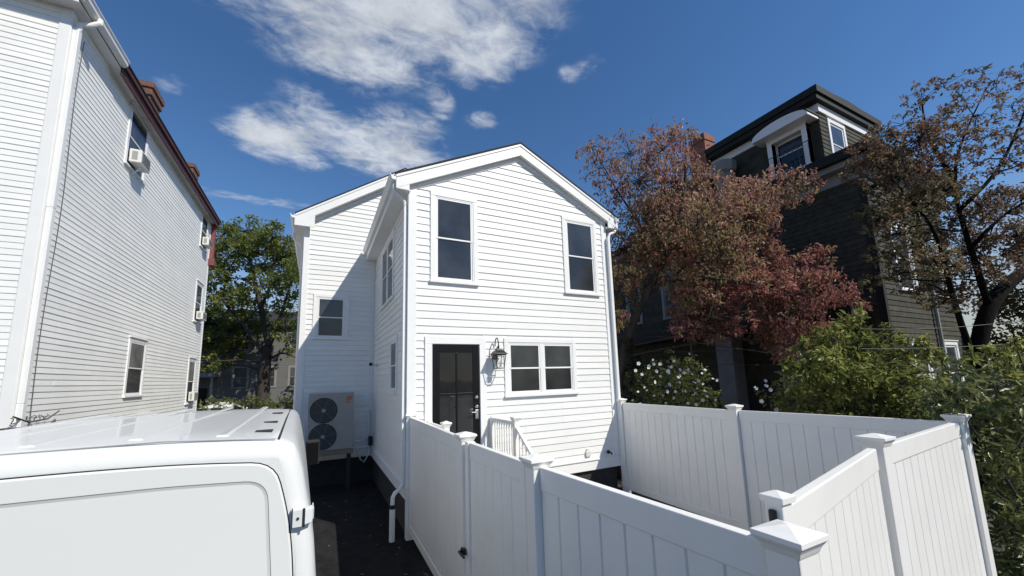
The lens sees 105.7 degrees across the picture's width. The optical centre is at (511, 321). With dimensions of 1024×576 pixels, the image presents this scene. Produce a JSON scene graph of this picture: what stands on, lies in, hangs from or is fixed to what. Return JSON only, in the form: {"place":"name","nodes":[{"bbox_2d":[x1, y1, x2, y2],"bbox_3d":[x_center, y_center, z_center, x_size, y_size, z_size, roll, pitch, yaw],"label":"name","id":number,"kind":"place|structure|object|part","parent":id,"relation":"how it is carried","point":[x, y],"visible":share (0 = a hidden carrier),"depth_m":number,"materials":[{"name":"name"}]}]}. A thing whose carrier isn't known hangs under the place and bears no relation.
{"place":"outdoors","nodes":[
{"label":"outdoors","id":0,"kind":"place"},
{"bbox_2d":[0,0,220,428],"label":"clapboard house","id":1,"kind":"structure","parent":0,"point":[106,262],"depth_m":8.27,"materials":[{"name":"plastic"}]},
{"bbox_2d":[10,410,59,423],"bbox_3d":[-8.435,1.692,6.887,0.096,0.166,1.309,2,-9,-26],"label":"cable bundle","id":2,"kind":"object","parent":1,"relation":"attached to","point":[26,420],"visible":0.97,"depth_m":6.78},
{"bbox_2d":[122,336,148,397],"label":"window","id":3,"kind":"structure","parent":1,"relation":"in","point":[137,347],"depth_m":10.73,"materials":[{"name":"grey glass"}]},
{"bbox_2d":[123,100,151,185],"bbox_3d":[-9.957,-4.719,10.343,0.060,1.715,1.290,2,-9,-26],"label":"window","id":4,"kind":"structure","parent":1,"relation":"in","point":[138,131],"depth_m":10.24,"materials":[{"name":"glass"}]},
{"bbox_2d":[129,148,150,174],"bbox_3d":[-9.736,-4.087,10.130,0.279,0.580,0.604,2,-9,-26],"label":"window air conditioner","id":5,"kind":"object","parent":1,"relation":"attached to","point":[139,161],"depth_m":9.99,"materials":[{"name":"white plastic"}]},
{"bbox_2d":[185,357,197,404],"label":"window","id":6,"kind":"structure","parent":1,"relation":"in","point":[190,382],"depth_m":15.51,"materials":[{"name":"white paint"}]},
{"bbox_2d":[188,392,197,405],"bbox_3d":[-12.748,3.087,15.483,0.220,0.579,0.584,2,-9,-26],"label":"window air conditioner","id":7,"kind":"object","parent":1,"relation":"attached to","point":[192,396],"depth_m":15.28,"materials":[{"name":"white plastic"}]},
{"bbox_2d":[193,279,204,324],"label":"window","id":8,"kind":"structure","parent":1,"relation":"in","point":[199,285],"depth_m":16.06,"materials":[{"name":"white paint"}]},
{"bbox_2d":[196,311,206,324],"bbox_3d":[-12.869,-0.117,16.049,0.260,0.550,0.624,2,-9,-26],"label":"window air conditioner","id":9,"kind":"object","parent":1,"relation":"attached to","point":[201,316],"depth_m":15.84,"materials":[{"name":"white plastic"}]},
{"bbox_2d":[199,210,209,252],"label":"window","id":10,"kind":"structure","parent":1,"relation":"in","point":[205,219],"depth_m":16.43,"materials":[{"name":"white paint"}]},
{"bbox_2d":[202,237,212,251],"bbox_3d":[-12.934,-3.227,16.446,0.260,0.560,0.624,2,-9,-26],"label":"window air conditioner","id":11,"kind":"object","parent":1,"relation":"attached to","point":[207,242],"depth_m":16.25,"materials":[{"name":"white plastic"}]},
{"bbox_2d":[196,309,297,410],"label":"grey house","id":12,"kind":"structure","parent":0,"point":[239,383],"depth_m":30.90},
{"bbox_2d":[196,388,206,410],"bbox_3d":[-23.648,6.137,29.176,1.000,2.200,0.069,2,-9,-26],"label":"door","id":13,"kind":"structure","parent":12,"relation":"in","point":[202,392],"depth_m":29.33,"materials":[{"name":"black paint"}]},
{"bbox_2d":[230,366,248,388],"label":"window","id":14,"kind":"structure","parent":12,"relation":"in","point":[240,374],"depth_m":30.59,"materials":[{"name":"black glass"}]},
{"bbox_2d":[235,329,251,349],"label":"window","id":15,"kind":"structure","parent":12,"relation":"in","point":[249,347],"depth_m":31.10,"materials":[{"name":"black glass"}]},
{"bbox_2d":[270,366,276,387],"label":"window","id":16,"kind":"structure","parent":12,"relation":"in","point":[273,373],"depth_m":31.59,"materials":[{"name":"white glass"}]},
{"bbox_2d":[287,366,294,386],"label":"window","id":17,"kind":"structure","parent":12,"relation":"in","point":[291,369],"depth_m":32.16,"materials":[{"name":"white glass"}]},
{"bbox_2d":[289,330,296,350],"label":"window","id":18,"kind":"structure","parent":12,"relation":"in","point":[291,346],"depth_m":32.60,"materials":[{"name":"white glass"}]},
{"bbox_2d":[310,479,709,575],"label":"asphalt driveway","id":19,"kind":"structure","parent":0,"point":[359,551],"depth_m":6.89,"materials":[{"name":"black asphalt"}]},
{"bbox_2d":[0,407,319,575],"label":"cargo van","id":20,"kind":"object","parent":19,"relation":"on","point":[224,492],"visible":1,"depth_m":1.77,"materials":[{"name":"white paint"}]},
{"bbox_3d":[-1.644,1.542,1.605,1.423,1.833,0.205,3,-9,-28],"label":"rear door","id":21,"kind":"part","parent":20,"relation":"part of","materials":[{"name":"white paint"}]},
{"bbox_2d":[307,448,352,490],"bbox_3d":[-4.735,3.818,10.002,1.140,1.012,0.400,2,-9,-26],"label":"equipment stand","id":22,"kind":"object","parent":19,"relation":"on","point":[347,451],"visible":0.51,"depth_m":10.03,"materials":[{"name":"black metal"}]},
{"bbox_2d":[307,392,372,461],"bbox_3d":[-4.531,2.850,10.326,1.684,1.902,0.553,4,-10,-37],"label":"heat pump","id":23,"kind":"object","parent":22,"relation":"on","point":[330,421],"visible":0.94,"depth_m":10.05,"materials":[{"name":"beige paint"}]},
{"bbox_2d":[405,414,476,575],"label":"vinyl fence","id":24,"kind":"object","parent":19,"relation":"on","point":[435,516],"visible":0.92,"depth_m":5.14,"materials":[{"name":"white plastic"}]},
{"bbox_2d":[458,441,527,575],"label":"vinyl gate","id":25,"kind":"structure","parent":24,"relation":"attached to","point":[496,522],"depth_m":3.51,"materials":[{"name":"white plastic"}]},
{"bbox_2d":[290,142,624,542],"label":"white house","id":26,"kind":"structure","parent":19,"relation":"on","point":[424,286],"depth_m":8.61,"materials":[{"name":"paint"}]},
{"bbox_2d":[311,293,348,339],"bbox_3d":[-5.129,-0.141,10.986,0.941,1.300,0.064,2,-9,-26],"label":"window","id":27,"kind":"structure","parent":26,"relation":"in","point":[329,313],"depth_m":10.99,"materials":[{"name":"grey glass"}]},
{"bbox_2d":[379,228,394,311],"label":"window","id":28,"kind":"structure","parent":26,"relation":"in","point":[387,259],"depth_m":9.54,"materials":[{"name":"white paint"}]},
{"bbox_2d":[387,334,397,393],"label":"window","id":29,"kind":"structure","parent":26,"relation":"in","point":[393,341],"depth_m":8.40,"materials":[{"name":"white paint"}]},
{"bbox_2d":[429,190,479,285],"bbox_3d":[-1.156,-1.682,7.845,1.025,1.885,0.064,2,-9,-26],"label":"window","id":30,"kind":"structure","parent":26,"relation":"in","point":[453,218],"depth_m":7.85,"materials":[{"name":"glass"}]},
{"bbox_2d":[432,344,479,443],"bbox_3d":[-1.038,1.552,7.368,0.936,2.243,0.095,2,-9,-26],"label":"door","id":31,"kind":"structure","parent":26,"relation":"in","point":[456,374],"depth_m":7.45,"materials":[{"name":"black paint"}]},
{"bbox_2d":[427,415,533,457],"bbox_3d":[-0.380,2.599,6.155,1.395,2.064,2.451,2,-9,-26],"label":"porch railing","id":32,"kind":"object","parent":26,"relation":"attached to","point":[517,435],"visible":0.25,"depth_m":6.82,"materials":[{"name":"white paint"}]},
{"bbox_2d":[490,337,507,368],"bbox_3d":[-0.276,0.620,7.747,0.280,0.631,0.329,2,-9,-26],"label":"wall lantern","id":33,"kind":"object","parent":26,"relation":"attached to","point":[496,353],"depth_m":7.67,"materials":[{"name":"black metal"}]},
{"bbox_2d":[504,338,578,397],"bbox_3d":[0.655,0.969,8.336,1.825,1.215,0.064,2,-9,-26],"label":"window","id":34,"kind":"structure","parent":26,"relation":"in","point":[540,366],"depth_m":8.32,"materials":[{"name":"glass"}]},
{"bbox_2d":[561,215,600,296],"bbox_3d":[1.643,-1.562,9.241,1.025,1.885,0.064,2,-9,-26],"label":"window","id":35,"kind":"structure","parent":26,"relation":"in","point":[580,259],"depth_m":9.25,"materials":[{"name":"glass"}]},
{"bbox_2d":[519,453,829,575],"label":"vinyl fence","id":36,"kind":"object","parent":19,"relation":"on","point":[577,526],"visible":1,"depth_m":2.18,"materials":[{"name":"white plastic"}]},
{"bbox_2d":[759,448,894,575],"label":"vinyl gate","id":37,"kind":"structure","parent":36,"relation":"attached to","point":[841,505],"depth_m":2.42,"materials":[{"name":"white plastic"}]},
{"bbox_2d":[615,398,946,530],"bbox_3d":[3.722,2.494,6.651,0.343,2.174,5.353,3,-9,-28],"label":"vinyl fence","id":38,"kind":"object","parent":19,"relation":"on","point":[730,463],"visible":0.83,"depth_m":6.51,"materials":[{"name":"white plastic"}]},
{"bbox_2d":[854,412,996,575],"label":"vinyl fence","id":39,"kind":"object","parent":19,"relation":"on","point":[935,516],"visible":0.98,"depth_m":3.66,"materials":[{"name":"white plastic"}]},
{"bbox_2d":[94,0,1023,364],"label":"sky","id":40,"kind":"structure","parent":0,"point":[281,108],"materials":[{"name":"blue"}]},
{"bbox_2d":[680,227,695,406],"bbox_3d":[4.936,0.656,10.667,0.400,6.897,1.006,-6,-9,28],"label":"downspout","id":41,"kind":"object","parent":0,"point":[691,353],"visible":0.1,"depth_m":10.88,"materials":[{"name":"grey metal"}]},
{"bbox_2d":[611,84,973,451],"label":"dark house","id":42,"kind":"structure","parent":0,"point":[815,127],"depth_m":12.62,"materials":[{"name":"black wood"}]},
{"bbox_2d":[625,279,643,326],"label":"window","id":43,"kind":"structure","parent":42,"relation":"in","point":[628,307],"depth_m":18.69,"materials":[{"name":"black glass"}]},
{"bbox_2d":[661,265,690,319],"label":"window","id":44,"kind":"structure","parent":42,"relation":"in","point":[664,293],"depth_m":16.85,"materials":[{"name":"black glass"}]},
{"bbox_2d":[766,122,814,180],"bbox_3d":[9.271,-5.610,12.955,0.290,1.445,1.250,2,-9,-26],"label":"window","id":45,"kind":"structure","parent":42,"relation":"in","point":[797,135],"depth_m":12.98,"materials":[{"name":"glass"}]},
{"bbox_2d":[826,118,847,152],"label":"window","id":46,"kind":"structure","parent":42,"relation":"in","point":[836,131],"depth_m":12.71,"materials":[{"name":"glass"}]},
{"bbox_2d":[887,222,918,291],"bbox_3d":[11.376,-1.875,11.259,1.290,2.045,0.080,2,-9,-26],"label":"window","id":47,"kind":"structure","parent":42,"relation":"in","point":[902,253],"depth_m":11.26,"materials":[{"name":"white paint"}]},
{"bbox_2d":[909,338,940,407],"bbox_3d":[11.496,1.415,10.792,1.140,1.895,0.080,2,-9,-26],"label":"window","id":48,"kind":"structure","parent":42,"relation":"in","point":[931,369],"depth_m":10.89,"materials":[{"name":"white paint"}]},
{"bbox_2d":[925,236,949,297],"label":"window","id":49,"kind":"structure","parent":42,"relation":"in","point":[929,243],"depth_m":12.36,"materials":[{"name":"white paint"}]},
{"bbox_2d":[944,340,966,400],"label":"window","id":50,"kind":"structure","parent":42,"relation":"in","point":[952,352],"depth_m":11.92,"materials":[{"name":"white paint"}]},
{"bbox_2d":[617,365,1023,575],"bbox_3d":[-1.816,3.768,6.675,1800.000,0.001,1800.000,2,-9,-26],"label":"ground","id":51,"kind":"structure","parent":0,"point":[620,485],"depth_m":7.65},
{"bbox_2d":[197,402,247,410],"bbox_3d":[-17.523,5.130,23.495,2.400,0.591,1.398,2,-9,-26],"label":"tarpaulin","id":52,"kind":"object","parent":51,"relation":"on","point":[216,406],"visible":0.54,"depth_m":23.20,"materials":[{"name":"white plastic"}]},
{"bbox_2d":[196,395,292,410],"bbox_3d":[-16.476,5.586,23.954,8.058,2.206,4.810,-1,-8,-6],"label":"shrub","id":53,"kind":"object","parent":51,"relation":"on","point":[263,402],"visible":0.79,"depth_m":24.18,"materials":[{"name":"green plant"}]},
{"bbox_2d":[200,214,299,408],"bbox_3d":[-19.530,-0.660,28.654,12.978,16.293,6.919,-2,-8,4],"label":"green tree","id":54,"kind":"object","parent":51,"relation":"on","point":[246,243],"visible":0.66,"depth_m":28.04,"materials":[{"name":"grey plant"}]},
{"bbox_2d":[621,338,680,402],"bbox_3d":[3.674,2.273,10.362,1.864,3.696,1.026,-5,-9,20],"label":"climbing vine","id":55,"kind":"object","parent":51,"relation":"on","point":[634,366],"visible":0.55,"depth_m":10.58,"materials":[{"name":"green plant"}]},
{"bbox_2d":[624,349,724,408],"bbox_3d":[4.253,2.370,9.969,2.591,3.362,1.759,-1,-8,-5],"label":"flowering shrub","id":56,"kind":"object","parent":51,"relation":"on","point":[677,384],"visible":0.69,"depth_m":9.83,"materials":[{"name":"green plant"}]},
{"bbox_2d":[575,116,872,478],"bbox_3d":[6.076,-0.863,10.475,8.227,9.757,3.779,-1,-8,-7],"label":"dogwood tree","id":57,"kind":"object","parent":51,"relation":"on","point":[716,296],"visible":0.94,"depth_m":10.16,"materials":[{"name":"red plant"}]},
{"bbox_2d":[630,347,787,351],"bbox_3d":[5.409,0.749,10.409,4.366,0.076,0.012,-2,-8,5],"label":"wire","id":58,"kind":"object","parent":57,"relation":"attached to","point":[693,351],"visible":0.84,"depth_m":10.46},
{"bbox_2d":[666,331,784,336],"bbox_3d":[5.258,0.343,10.409,4.868,0.067,0.012,-2,-8,4],"label":"wire","id":59,"kind":"object","parent":57,"relation":"attached to","point":[727,334],"visible":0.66,"depth_m":10.38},
{"bbox_2d":[754,377,799,412],"bbox_3d":[5.480,2.441,7.982,0.791,2.572,1.018,-5,-9,23],"label":"flowering shrub","id":60,"kind":"object","parent":51,"relation":"on","point":[775,409],"visible":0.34,"depth_m":7.90,"materials":[{"name":"green plant"}]},
{"bbox_2d":[773,305,973,420],"bbox_3d":[6.558,1.619,6.908,3.790,3.850,1.896,-2,-8,0],"label":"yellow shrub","id":61,"kind":"object","parent":51,"relation":"on","point":[839,397],"visible":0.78,"depth_m":6.79,"materials":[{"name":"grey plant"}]},
{"bbox_2d":[837,62,1023,510],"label":"maple tree","id":62,"kind":"object","parent":51,"relation":"on","point":[992,300],"visible":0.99,"depth_m":7.30,"materials":[{"name":"brown plant"}]},
{"bbox_2d":[873,345,986,348],"bbox_3d":[7.365,0.373,6.360,2.980,0.087,0.008,-3,-8,7],"label":"wire","id":63,"kind":"object","parent":62,"relation":"attached to","point":[918,348],"visible":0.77,"depth_m":6.45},
{"bbox_2d":[921,321,1018,328],"bbox_3d":[7.010,0.074,6.359,2.276,0.066,0.008,-3,-8,10],"label":"wire","id":64,"kind":"object","parent":62,"relation":"attached to","point":[967,326],"visible":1,"depth_m":6.29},
{"bbox_2d":[909,333,1023,575],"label":"dark hedge","id":65,"kind":"object","parent":51,"relation":"on","point":[1002,454],"visible":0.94,"depth_m":4.73,"materials":[{"name":"green plant"}]},
{"bbox_2d":[971,255,1023,403],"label":"ochre tree","id":66,"kind":"object","parent":51,"relation":"on","point":[1015,296],"visible":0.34,"depth_m":12.92,"materials":[{"name":"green plant"}]},
{"bbox_2d":[999,242,1023,261],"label":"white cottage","id":67,"kind":"structure","parent":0,"point":[1003,254],"depth_m":13.32,"materials":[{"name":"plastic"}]}
]}

